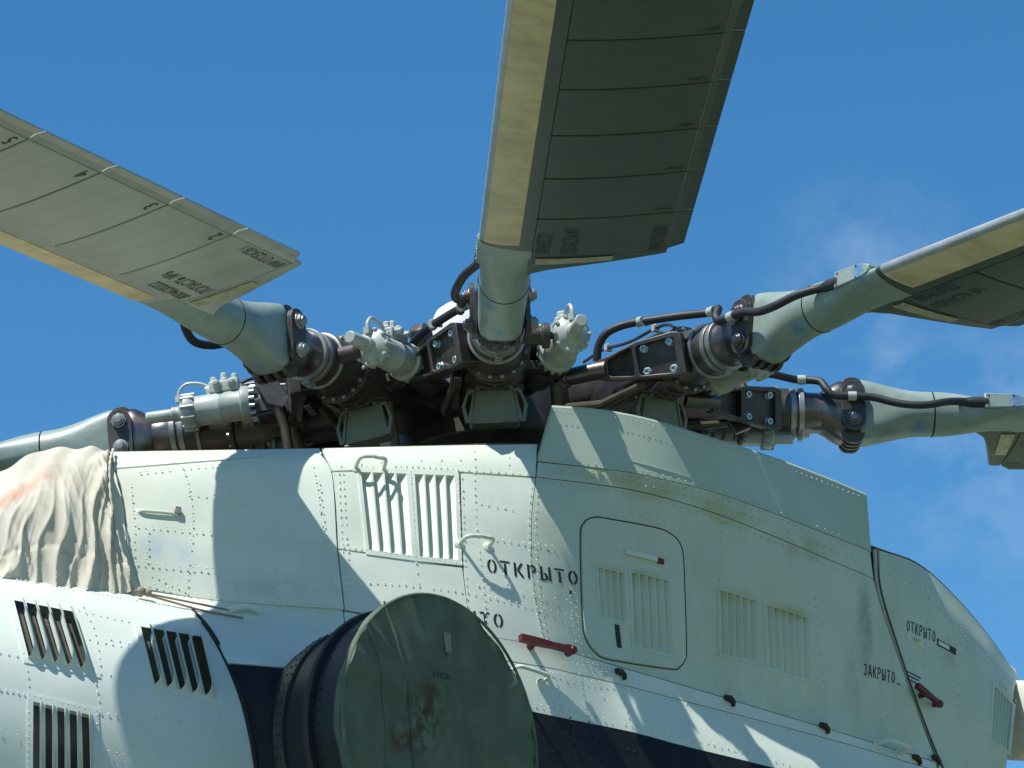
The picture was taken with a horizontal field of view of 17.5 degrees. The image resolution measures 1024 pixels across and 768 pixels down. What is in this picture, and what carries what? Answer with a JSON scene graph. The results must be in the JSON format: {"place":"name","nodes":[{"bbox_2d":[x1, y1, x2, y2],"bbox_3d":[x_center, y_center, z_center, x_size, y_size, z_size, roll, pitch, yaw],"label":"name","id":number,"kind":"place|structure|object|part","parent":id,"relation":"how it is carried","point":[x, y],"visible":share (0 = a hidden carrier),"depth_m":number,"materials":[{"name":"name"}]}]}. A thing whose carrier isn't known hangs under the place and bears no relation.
{"place":"outdoors","nodes":[
{"label":"outdoors","id":0,"kind":"place"},
{"bbox_2d":[0,405,1023,767],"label":"helicopter","id":1,"kind":"object","parent":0,"point":[632,591],"visible":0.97,"depth_m":14.39,"materials":[{"name":"white paint"}]},
{"bbox_2d":[0,446,243,618],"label":"intake cover","id":2,"kind":"object","parent":1,"relation":"on","point":[57,520],"visible":1,"depth_m":13.41,"materials":[{"name":"beige fabric"}]},
{"bbox_3d":[-1.175,0.585,13.873,0.942,0.785,0.330,5,-21,-21],"label":"front door","id":3,"kind":"part","parent":1,"relation":"part of","materials":[{"name":"white paint"}]},
{"bbox_2d":[333,592,537,767],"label":"exhaust cover","id":4,"kind":"object","parent":1,"relation":"attached to","point":[428,680],"visible":1,"depth_m":12.89,"materials":[{"name":"green fabric"}]},
{"bbox_2d":[0,0,1023,470],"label":"rotor","id":5,"kind":"object","parent":1,"relation":"attached to","point":[606,120],"visible":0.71,"depth_m":14.03,"materials":[{"name":"metal"}]},
{"bbox_3d":[0.510,0.931,14.643,0.699,0.816,0.117,12,-24,-36],"label":"access door","id":6,"kind":"part","parent":1,"relation":"part of","materials":[{"name":"white paint"}]},
{"bbox_2d":[877,548,943,767],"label":"seam cord","id":7,"kind":"object","parent":1,"relation":"hanging from","point":[902,658],"visible":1,"depth_m":15.65,"materials":[{"name":"black rubber"}]},
{"bbox_2d":[0,0,1023,767],"label":"sky","id":8,"kind":"structure","parent":0,"point":[353,136],"materials":[{"name":"blue"}]}
]}

